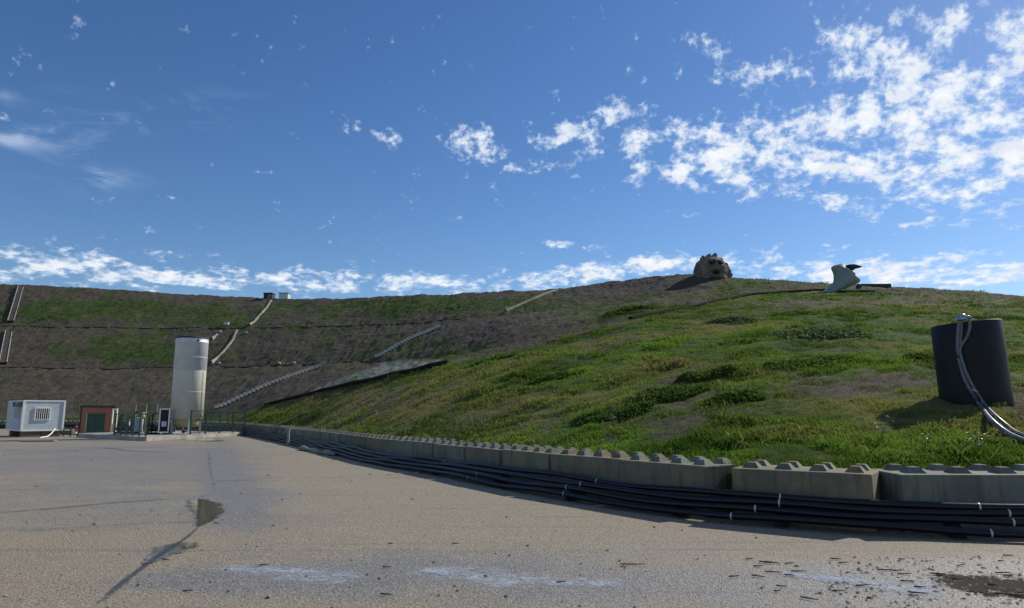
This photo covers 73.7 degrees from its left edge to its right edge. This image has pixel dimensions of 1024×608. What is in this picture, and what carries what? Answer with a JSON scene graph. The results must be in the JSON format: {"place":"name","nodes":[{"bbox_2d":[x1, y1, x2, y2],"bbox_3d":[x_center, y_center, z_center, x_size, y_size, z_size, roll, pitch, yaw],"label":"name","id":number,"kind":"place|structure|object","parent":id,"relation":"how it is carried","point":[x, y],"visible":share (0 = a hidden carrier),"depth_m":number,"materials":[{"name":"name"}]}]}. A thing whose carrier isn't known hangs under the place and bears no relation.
{"place":"outdoors","nodes":[
{"label":"outdoors","id":0,"kind":"place"},
{"bbox_2d":[0,429,1023,607],"bbox_3d":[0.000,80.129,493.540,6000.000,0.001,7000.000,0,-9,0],"label":"yard ground","id":1,"kind":"structure","parent":0,"point":[558,535],"depth_m":7.81,"materials":[{"name":"concrete"}]},
{"bbox_2d":[5,400,65,436],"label":"white cabin","id":2,"kind":"object","parent":1,"relation":"on","point":[34,418],"visible":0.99,"depth_m":43.23,"materials":[{"name":"metal"}]},
{"bbox_2d":[12,407,20,428],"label":"door","id":3,"kind":"structure","parent":2,"relation":"in","point":[17,410],"depth_m":43.17,"materials":[{"name":"white metal"}]},
{"bbox_2d":[34,407,50,419],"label":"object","id":4,"kind":"structure","parent":2,"relation":"in","point":[41,413],"depth_m":43.17,"materials":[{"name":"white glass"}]},
{"bbox_2d":[19,440,56,441],"bbox_3d":[-24.924,7.202,35.934,1.600,0.050,0.500,2,-9,-11],"label":"flat board","id":5,"kind":"object","parent":1,"relation":"on","point":[35,440],"visible":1,"depth_m":35.73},
{"bbox_2d":[60,430,73,434],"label":"brick stack","id":6,"kind":"object","parent":1,"relation":"on","point":[66,432],"visible":0.45,"depth_m":46.74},
{"bbox_2d":[62,427,78,436],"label":"metal fence","id":7,"kind":"object","parent":1,"relation":"on","point":[71,429],"visible":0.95,"depth_m":43.40,"materials":[{"name":"metal"}]},
{"bbox_2d":[66,420,79,426],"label":"concrete block","id":8,"kind":"structure","parent":1,"relation":"on","point":[73,422],"depth_m":64.12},
{"bbox_2d":[5,499,161,511],"bbox_3d":[-6.942,3.285,11.158,3.228,0.001,0.266,8,-12,-42],"label":"damp crack","id":9,"kind":"object","parent":1,"relation":"on","point":[89,504],"visible":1,"depth_m":11.22,"materials":[{"name":"grey"}]},
{"bbox_2d":[79,406,114,433],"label":"orange hut","id":10,"kind":"object","parent":1,"relation":"on","point":[95,419],"visible":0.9,"depth_m":48.25,"materials":[{"name":"brick"}]},
{"bbox_2d":[86,414,95,431],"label":"door","id":11,"kind":"structure","parent":10,"relation":"in","point":[91,418],"depth_m":48.06,"materials":[{"name":"green paint"}]},
{"bbox_2d":[95,414,104,431],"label":"door","id":12,"kind":"structure","parent":10,"relation":"in","point":[99,427],"depth_m":48.35,"materials":[{"name":"green paint"}]},
{"bbox_2d":[110,409,117,431],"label":"white door frame","id":13,"kind":"object","parent":1,"relation":"on","point":[112,426],"visible":0.64,"depth_m":46.90,"materials":[{"name":"paint"}]},
{"bbox_2d":[100,527,197,600],"bbox_3d":[-3.744,2.671,7.295,0.145,0.001,4.660,2,-9,-13],"label":"damp crack","id":14,"kind":"object","parent":1,"relation":"on","point":[126,579],"visible":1,"depth_m":6.79,"materials":[{"name":"grey"}]},
{"bbox_2d":[78,431,247,440],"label":"concrete plinth","id":15,"kind":"structure","parent":1,"relation":"on","point":[160,436],"depth_m":40.65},
{"bbox_2d":[113,413,147,436],"bbox_3d":[-21.509,6.787,38.449,4.193,1.250,0.100,-7,-12,39],"label":"metal fence","id":16,"kind":"object","parent":15,"relation":"on","point":[133,421],"visible":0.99,"depth_m":38.25,"materials":[{"name":"metal"}]},
{"bbox_2d":[134,417,141,433],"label":"control box","id":17,"kind":"object","parent":15,"relation":"on","point":[136,424],"visible":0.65,"depth_m":41.20,"materials":[{"name":"white metal"}]},
{"bbox_2d":[135,418,141,430],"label":"door","id":18,"kind":"structure","parent":17,"relation":"in","point":[137,423],"depth_m":41.20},
{"bbox_2d":[113,413,175,432],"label":"metal fence","id":19,"kind":"object","parent":15,"relation":"on","point":[131,416],"visible":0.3,"depth_m":41.36,"materials":[{"name":"metal"}]},
{"bbox_2d":[128,400,170,433],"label":"pipe gantry","id":20,"kind":"object","parent":15,"relation":"on","point":[146,409],"visible":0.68,"depth_m":42.26,"materials":[{"name":"metal"}]},
{"bbox_2d":[147,426,159,434],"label":"pump","id":21,"kind":"object","parent":15,"relation":"on","point":[155,430],"visible":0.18,"depth_m":40.79,"materials":[{"name":"green paint"}]},
{"bbox_2d":[150,413,157,434],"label":"vertical pipe","id":22,"kind":"object","parent":15,"relation":"on","point":[151,424],"visible":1,"depth_m":40.75,"materials":[{"name":"metal"}]},
{"bbox_2d":[158,408,170,432],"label":"equipment cabinet","id":23,"kind":"object","parent":15,"relation":"on","point":[164,420],"visible":1,"depth_m":40.56,"materials":[{"name":"metal"}]},
{"bbox_2d":[162,426,175,433],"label":"pump","id":24,"kind":"object","parent":15,"relation":"on","point":[173,429],"visible":0.4,"depth_m":42.00,"materials":[{"name":"green paint"}]},
{"bbox_2d":[170,336,208,433],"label":"storage tank","id":25,"kind":"object","parent":15,"relation":"on","point":[189,373],"visible":0.97,"depth_m":41.58,"materials":[{"name":"metal"}]},
{"bbox_2d":[169,412,244,431],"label":"metal fence","id":26,"kind":"object","parent":15,"relation":"on","point":[227,423],"visible":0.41,"depth_m":47.28,"materials":[{"name":"metal"}]},
{"bbox_2d":[189,410,246,434],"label":"metal fence","id":27,"kind":"object","parent":15,"relation":"on","point":[220,424],"visible":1,"depth_m":42.97,"materials":[{"name":"metal"}]},
{"bbox_2d":[142,542,197,562],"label":"puddle","id":28,"kind":"object","parent":1,"relation":"on","point":[177,548],"visible":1,"depth_m":7.49,"materials":[{"name":"grey liquid"}]},
{"bbox_2d":[178,437,225,441],"bbox_3d":[-18.338,7.816,39.582,3.635,0.001,11.194,7,-11,-37],"label":"concrete slab","id":29,"kind":"object","parent":1,"relation":"on","point":[202,439],"visible":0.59,"depth_m":38.56,"materials":[{"name":"grey concrete"}]},
{"bbox_2d":[185,498,227,525],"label":"puddle","id":30,"kind":"object","parent":1,"relation":"on","point":[208,512],"visible":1,"depth_m":10.67,"materials":[{"name":"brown liquid"}]},
{"bbox_2d":[248,423,256,434],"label":"concrete block","id":31,"kind":"structure","parent":1,"relation":"on","point":[250,426],"depth_m":45.89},
{"bbox_2d":[253,423,261,435],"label":"concrete block","id":32,"kind":"structure","parent":1,"relation":"on","point":[256,427],"depth_m":44.39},
{"bbox_2d":[258,424,267,436],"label":"concrete block","id":33,"kind":"structure","parent":1,"relation":"on","point":[261,428],"depth_m":42.61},
{"bbox_2d":[264,424,272,435],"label":"concrete block","id":34,"kind":"structure","parent":1,"relation":"on","point":[266,428],"depth_m":41.16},
{"bbox_2d":[270,425,278,434],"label":"concrete block","id":35,"kind":"structure","parent":1,"relation":"on","point":[273,427],"depth_m":39.53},
{"bbox_2d":[276,425,286,439],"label":"concrete block","id":36,"kind":"structure","parent":1,"relation":"on","point":[279,431],"depth_m":37.59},
{"bbox_2d":[281,426,293,440],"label":"concrete block","id":37,"kind":"structure","parent":1,"relation":"on","point":[285,429],"depth_m":36.13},
{"bbox_2d":[286,429,290,445],"bbox_3d":[-10.263,6.113,31.309,0.150,0.775,0.150,0,-9,0],"label":"standing post","id":38,"kind":"object","parent":1,"relation":"on","point":[288,435],"visible":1,"depth_m":31.27,"materials":[{"name":"metal"}]},
{"bbox_2d":[223,565,354,583],"bbox_3d":[-2.130,2.544,6.461,2.044,0.001,1.010,-3,-9,17],"label":"lime stain","id":39,"kind":"object","parent":1,"relation":"on","point":[292,570],"visible":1,"depth_m":6.51,"materials":[{"name":"grey"}]},
{"bbox_2d":[289,427,299,442],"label":"concrete block","id":40,"kind":"structure","parent":1,"relation":"on","point":[293,432],"depth_m":34.51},
{"bbox_2d":[296,427,309,444],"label":"concrete block","id":41,"kind":"structure","parent":1,"relation":"on","point":[299,432],"depth_m":32.95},
{"bbox_2d":[303,428,317,445],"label":"concrete block","id":42,"kind":"structure","parent":1,"relation":"on","point":[307,433],"depth_m":31.37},
{"bbox_2d":[299,445,334,455],"bbox_3d":[-7.415,5.557,25.854,0.234,0.244,4.809,5,-10,-30],"label":"rolled sheet","id":43,"kind":"object","parent":1,"relation":"on","point":[329,452],"visible":0.97,"depth_m":25.53,"materials":[{"name":"plastic"}]},
{"bbox_2d":[311,429,326,447],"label":"concrete block","id":44,"kind":"structure","parent":1,"relation":"on","point":[316,434],"depth_m":29.74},
{"bbox_2d":[320,429,335,448],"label":"concrete block","id":45,"kind":"structure","parent":1,"relation":"on","point":[325,435],"depth_m":28.12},
{"bbox_2d":[330,430,346,452],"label":"concrete block","id":46,"kind":"structure","parent":1,"relation":"on","point":[335,436],"depth_m":26.45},
{"bbox_2d":[340,431,367,455],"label":"concrete block","id":47,"kind":"structure","parent":1,"relation":"on","point":[345,438],"depth_m":24.81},
{"bbox_2d":[351,433,372,457],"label":"concrete block","id":48,"kind":"structure","parent":1,"relation":"on","point":[358,440],"depth_m":23.18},
{"bbox_2d":[365,434,402,461],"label":"concrete block","id":49,"kind":"structure","parent":1,"relation":"on","point":[373,442],"depth_m":21.62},
{"bbox_2d":[381,436,425,464],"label":"concrete block","id":50,"kind":"structure","parent":1,"relation":"on","point":[392,444],"depth_m":20.06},
{"bbox_2d":[404,437,455,468],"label":"concrete block","id":51,"kind":"structure","parent":1,"relation":"on","point":[420,446],"depth_m":18.50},
{"bbox_2d":[434,440,489,474],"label":"concrete block","id":52,"kind":"structure","parent":1,"relation":"on","point":[450,450],"depth_m":16.86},
{"bbox_2d":[465,442,526,480],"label":"concrete block","id":53,"kind":"structure","parent":1,"relation":"on","point":[485,453],"depth_m":15.27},
{"bbox_2d":[488,475,506,486],"bbox_3d":[-0.301,3.650,14.144,0.400,0.240,0.120,5,-10,-29],"label":"pipe support","id":54,"kind":"object","parent":1,"relation":"on","point":[497,481],"visible":0.41,"depth_m":14.13,"materials":[{"name":"rubber"}]},
{"bbox_2d":[0,428,1023,538],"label":"black pipe","id":55,"kind":"object","parent":1,"relation":"on","point":[994,533],"visible":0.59,"depth_m":9.24,"materials":[{"name":"plastic"}]},
{"bbox_2d":[0,427,1023,526],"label":"black pipe","id":56,"kind":"object","parent":55,"relation":"on","point":[1012,522],"visible":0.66,"depth_m":9.39,"materials":[{"name":"plastic"}]},
{"bbox_2d":[0,425,1023,517],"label":"black pipe","id":57,"kind":"object","parent":56,"relation":"on","point":[1008,513],"visible":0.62,"depth_m":9.48,"materials":[{"name":"plastic"}]},
{"bbox_2d":[0,424,1023,509],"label":"black pipe","id":58,"kind":"object","parent":57,"relation":"on","point":[846,501],"visible":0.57,"depth_m":9.67,"materials":[{"name":"plastic"}]},
{"bbox_2d":[4,449,1022,607],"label":"leaf litter","id":59,"kind":"object","parent":1,"relation":"on","point":[839,583],"visible":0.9,"depth_m":6.20,"materials":[{"name":"plant"}]},
{"bbox_2d":[407,566,621,587],"bbox_3d":[0.042,2.501,6.199,2.766,0.001,1.093,-4,-10,24],"label":"lime stain","id":60,"kind":"object","parent":1,"relation":"on","point":[509,582],"visible":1,"depth_m":6.20,"materials":[{"name":"grey"}]},
{"bbox_2d":[502,445,577,488],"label":"concrete block","id":61,"kind":"structure","parent":1,"relation":"on","point":[532,456],"depth_m":13.72,"materials":[{"name":"concrete"}]},
{"bbox_2d":[563,491,584,500],"bbox_3d":[1.078,3.287,11.862,0.400,0.240,0.120,6,-11,-32],"label":"pipe support","id":62,"kind":"object","parent":1,"relation":"on","point":[567,499],"visible":0.41,"depth_m":11.79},
{"bbox_2d":[551,449,647,500],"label":"concrete block","id":63,"kind":"structure","parent":1,"relation":"on","point":[602,464],"depth_m":12.17,"materials":[{"name":"concrete"}]},
{"bbox_2d":[620,563,640,564],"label":"twig","id":64,"kind":"object","parent":1,"relation":"on","point":[630,563],"visible":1,"depth_m":6.78,"materials":[{"name":"brown wood"}]},
{"bbox_2d":[619,454,738,511],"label":"concrete block","id":65,"kind":"structure","parent":1,"relation":"on","point":[680,470],"depth_m":10.62,"materials":[{"name":"concrete"}]},
{"bbox_2d":[672,507,693,517],"bbox_3d":[2.506,2.995,10.030,0.400,0.240,0.120,8,-12,-42],"label":"pipe support","id":66,"kind":"object","parent":1,"relation":"on","point":[676,516],"visible":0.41,"depth_m":9.91,"materials":[{"name":"rubber"}]},
{"bbox_2d":[774,506,789,528],"bbox_3d":[3.609,2.853,9.141,0.120,0.240,0.400,-6,-11,34],"label":"pipe support","id":67,"kind":"object","parent":1,"relation":"on","point":[780,525],"visible":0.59,"depth_m":9.00,"materials":[{"name":"rubber"}]},
{"bbox_2d":[732,460,882,531],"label":"concrete block","id":68,"kind":"structure","parent":1,"relation":"on","point":[829,479],"depth_m":9.22,"materials":[{"name":"concrete"}]},
{"bbox_2d":[782,572,937,593],"bbox_3d":[3.085,2.483,6.094,1.800,0.001,1.012,-6,-11,33],"label":"lime stain","id":69,"kind":"object","parent":1,"relation":"on","point":[852,580],"visible":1,"depth_m":6.12,"materials":[{"name":"grey"}]},
{"bbox_2d":[872,464,1023,532],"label":"concrete block","id":70,"kind":"structure","parent":1,"relation":"on","point":[978,483],"depth_m":8.70,"materials":[{"name":"concrete"}]},
{"bbox_2d":[943,523,967,539],"bbox_3d":[5.418,2.728,8.354,0.120,0.240,0.400,-2,-9,14],"label":"pipe support","id":71,"kind":"object","parent":1,"relation":"on","point":[958,537],"visible":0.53,"depth_m":8.31,"materials":[{"name":"rubber"}]},
{"bbox_2d":[928,573,1023,603],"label":"puddle","id":72,"kind":"object","parent":1,"relation":"on","point":[1008,584],"visible":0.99,"depth_m":6.01,"materials":[{"name":"brown liquid"}]},
{"bbox_2d":[0,274,1023,521],"bbox_3d":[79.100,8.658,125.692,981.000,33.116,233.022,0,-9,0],"label":"hillside","id":73,"kind":"structure","parent":0,"point":[144,384],"depth_m":73.77,"materials":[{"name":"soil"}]},
{"bbox_2d":[0,330,11,361],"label":"drain chute","id":74,"kind":"object","parent":73,"relation":"on","point":[5,347],"visible":0.98,"depth_m":96.18,"materials":[{"name":"concrete"}]},
{"bbox_2d":[7,286,23,320],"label":"drain chute","id":75,"kind":"object","parent":73,"relation":"on","point":[16,300],"visible":0.99,"depth_m":118.88,"materials":[{"name":"concrete"}]},
{"bbox_2d":[0,361,383,369],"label":"drainage pipe","id":76,"kind":"object","parent":73,"relation":"on","point":[172,367],"visible":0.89,"depth_m":82.88,"materials":[{"name":"black"}]},
{"bbox_2d":[210,330,237,363],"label":"drain chute","id":77,"kind":"object","parent":73,"relation":"on","point":[222,352],"visible":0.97,"depth_m":91.09,"materials":[{"name":"concrete"}]},
{"bbox_2d":[30,318,460,328],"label":"drainage pipe","id":78,"kind":"object","parent":73,"relation":"on","point":[249,327],"visible":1,"depth_m":98.79,"materials":[{"name":"black"}]},
{"bbox_2d":[249,299,272,325],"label":"drain chute","id":79,"kind":"object","parent":73,"relation":"on","point":[257,317],"visible":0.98,"depth_m":110.57,"materials":[{"name":"concrete"}]},
{"bbox_2d":[263,293,275,298],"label":"shed","id":80,"kind":"structure","parent":73,"relation":"on","point":[269,295],"depth_m":121.28,"materials":[{"name":"concrete"}]},
{"bbox_2d":[214,361,326,407],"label":"concrete stairs","id":81,"kind":"structure","parent":73,"relation":"on","point":[322,363],"depth_m":68.36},
{"bbox_2d":[279,293,291,298],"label":"shed","id":82,"kind":"structure","parent":73,"relation":"on","point":[284,295],"depth_m":121.28,"materials":[{"name":"white metal"}]},
{"bbox_2d":[263,360,448,405],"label":"drainage pipe","id":83,"kind":"object","parent":73,"relation":"on","point":[405,371],"visible":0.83,"depth_m":41.47,"materials":[{"name":"black"}]},
{"bbox_2d":[374,321,444,356],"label":"concrete stairs","id":84,"kind":"structure","parent":73,"relation":"on","point":[441,323],"depth_m":75.51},
{"bbox_2d":[458,353,516,369],"bbox_3d":[-1.229,2.803,32.158,3.002,1.052,1.677,0,-9,0],"label":"bush","id":85,"kind":"object","parent":73,"relation":"on","point":[496,357],"visible":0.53,"depth_m":31.86,"materials":[{"name":"green plant"}]},
{"bbox_2d":[505,289,558,310],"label":"drain chute","id":86,"kind":"object","parent":73,"relation":"on","point":[515,306],"visible":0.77,"depth_m":85.12,"materials":[{"name":"concrete"}]},
{"bbox_2d":[528,369,586,385],"bbox_3d":[1.586,2.576,23.706,2.139,0.716,1.204,0,-9,0],"label":"bush","id":87,"kind":"object","parent":73,"relation":"on","point":[557,376],"visible":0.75,"depth_m":23.53,"materials":[{"name":"green plant"}]},
{"bbox_2d":[547,329,599,343],"bbox_3d":[3.329,1.692,35.614,3.611,1.061,0.287,6,-11,-32],"label":"drainage pipe","id":88,"kind":"object","parent":73,"relation":"on","point":[570,336],"visible":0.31,"depth_m":35.33,"materials":[{"name":"black"}]},
{"bbox_2d":[570,400,656,426],"bbox_3d":[2.433,2.622,16.329,2.090,0.659,1.230,0,-9,0],"label":"bush","id":89,"kind":"object","parent":73,"relation":"on","point":[599,415],"visible":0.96,"depth_m":16.13,"materials":[{"name":"green plant"}]},
{"bbox_2d":[222,289,1023,499],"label":"grass","id":90,"kind":"structure","parent":73,"relation":"on","point":[709,442],"depth_m":18.88,"materials":[{"name":"plant"}]},
{"bbox_2d":[598,304,654,318],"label":"bush","id":91,"kind":"object","parent":73,"relation":"on","point":[625,309],"visible":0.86,"depth_m":53.96,"materials":[{"name":"green plant"}]},
{"bbox_2d":[277,305,1023,489],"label":"dry stalks","id":92,"kind":"object","parent":73,"relation":"on","point":[958,450],"visible":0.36,"depth_m":14.99,"materials":[{"name":"beige plant"}]},
{"bbox_2d":[631,384,713,404],"bbox_3d":[4.044,2.319,17.370,2.310,0.595,1.278,0,-9,0],"label":"bush","id":93,"kind":"object","parent":73,"relation":"on","point":[671,392],"visible":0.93,"depth_m":17.17,"materials":[{"name":"green plant"}]},
{"bbox_2d":[674,371,705,382],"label":"bush","id":94,"kind":"object","parent":73,"relation":"on","point":[689,376],"visible":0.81,"depth_m":19.00,"materials":[{"name":"green plant"}]},
{"bbox_2d":[693,253,732,278],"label":"stone head","id":95,"kind":"object","parent":73,"relation":"on","point":[710,266],"visible":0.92,"depth_m":76.32},
{"bbox_2d":[696,363,740,382],"bbox_3d":[5.681,1.953,19.043,1.449,0.624,0.856,0,-9,0],"label":"bush","id":96,"kind":"object","parent":73,"relation":"on","point":[715,373],"visible":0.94,"depth_m":18.87,"materials":[{"name":"green plant"}]},
{"bbox_2d":[628,289,824,319],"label":"drainage pipe","id":97,"kind":"object","parent":73,"relation":"on","point":[697,305],"visible":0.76,"depth_m":47.84,"materials":[{"name":"black"}]},
{"bbox_2d":[702,314,760,324],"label":"bush","id":98,"kind":"object","parent":73,"relation":"on","point":[737,319],"visible":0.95,"depth_m":32.46,"materials":[{"name":"green plant"}]},
{"bbox_2d":[699,388,769,404],"bbox_3d":[5.168,2.158,15.888,1.606,0.450,0.918,0,-9,0],"label":"bush","id":99,"kind":"object","parent":73,"relation":"on","point":[744,395],"visible":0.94,"depth_m":15.71,"materials":[{"name":"green plant"}]},
{"bbox_2d":[757,354,861,371],"bbox_3d":[8.486,1.708,19.620,3.228,0.618,1.801,0,-9,0],"label":"bush","id":100,"kind":"object","parent":73,"relation":"on","point":[792,364],"visible":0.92,"depth_m":19.45,"materials":[{"name":"green plant"}]},
{"bbox_2d":[769,324,874,339],"bbox_3d":[11.911,1.114,26.209,4.090,0.846,2.286,0,-9,0],"label":"bush","id":101,"kind":"object","parent":73,"relation":"on","point":[829,332],"visible":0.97,"depth_m":25.77,"materials":[{"name":"green plant"}]},
{"bbox_2d":[822,264,878,292],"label":"beaked sculpture","id":102,"kind":"object","parent":73,"relation":"on","point":[845,276],"visible":0.92,"depth_m":54.94,"materials":[{"name":"metal"}]},
{"bbox_2d":[861,284,890,287],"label":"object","id":103,"kind":"structure","parent":73,"relation":"on","point":[881,285],"depth_m":73.02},
{"bbox_2d":[873,415,894,442],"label":"weed","id":104,"kind":"object","parent":73,"relation":"on","point":[884,432],"visible":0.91,"depth_m":11.33,"materials":[{"name":"green plant"}]},
{"bbox_2d":[900,352,934,362],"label":"bush","id":105,"kind":"object","parent":73,"relation":"on","point":[919,356],"visible":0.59,"depth_m":19.39,"materials":[{"name":"green plant"}]},
{"bbox_2d":[922,431,933,448],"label":"weed","id":106,"kind":"object","parent":73,"relation":"on","point":[928,438],"visible":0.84,"depth_m":10.70,"materials":[{"name":"green plant"}]},
{"bbox_2d":[930,319,1014,406],"bbox_3d":[9.815,1.415,14.577,1.317,2.068,1.310,-1,-10,0],"label":"black barrel","id":107,"kind":"object","parent":73,"relation":"on","point":[984,354],"visible":0.74,"depth_m":14.09,"materials":[{"name":"plastic"}]},
{"bbox_2d":[960,322,962,343],"bbox_3d":[9.328,0.672,14.182,0.129,0.602,0.050,-7,-12,39],"label":"hose","id":108,"kind":"object","parent":107,"relation":"attached to","point":[961,331],"visible":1,"depth_m":14.17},
{"bbox_2d":[955,314,971,320],"bbox_3d":[9.445,0.273,14.303,0.312,0.140,0.181,2,-9,-13],"label":"valve cap","id":109,"kind":"object","parent":107,"relation":"on","point":[962,317],"visible":1,"depth_m":14.24,"materials":[{"name":"silver metal"}]},
{"bbox_2d":[956,322,1023,442],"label":"hose","id":110,"kind":"object","parent":107,"relation":"attached to","point":[988,416],"visible":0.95,"depth_m":13.90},
{"bbox_2d":[958,320,1023,436],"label":"hose","id":111,"kind":"object","parent":107,"relation":"attached to","point":[995,415],"visible":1,"depth_m":13.90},
{"bbox_2d":[966,432,987,448],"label":"weed","id":112,"kind":"object","parent":73,"relation":"on","point":[977,440],"visible":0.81,"depth_m":10.47,"materials":[{"name":"green plant"}]},
{"bbox_2d":[0,0,1023,298],"label":"sky","id":113,"kind":"structure","parent":0,"point":[303,149],"materials":[{"name":"blue"}]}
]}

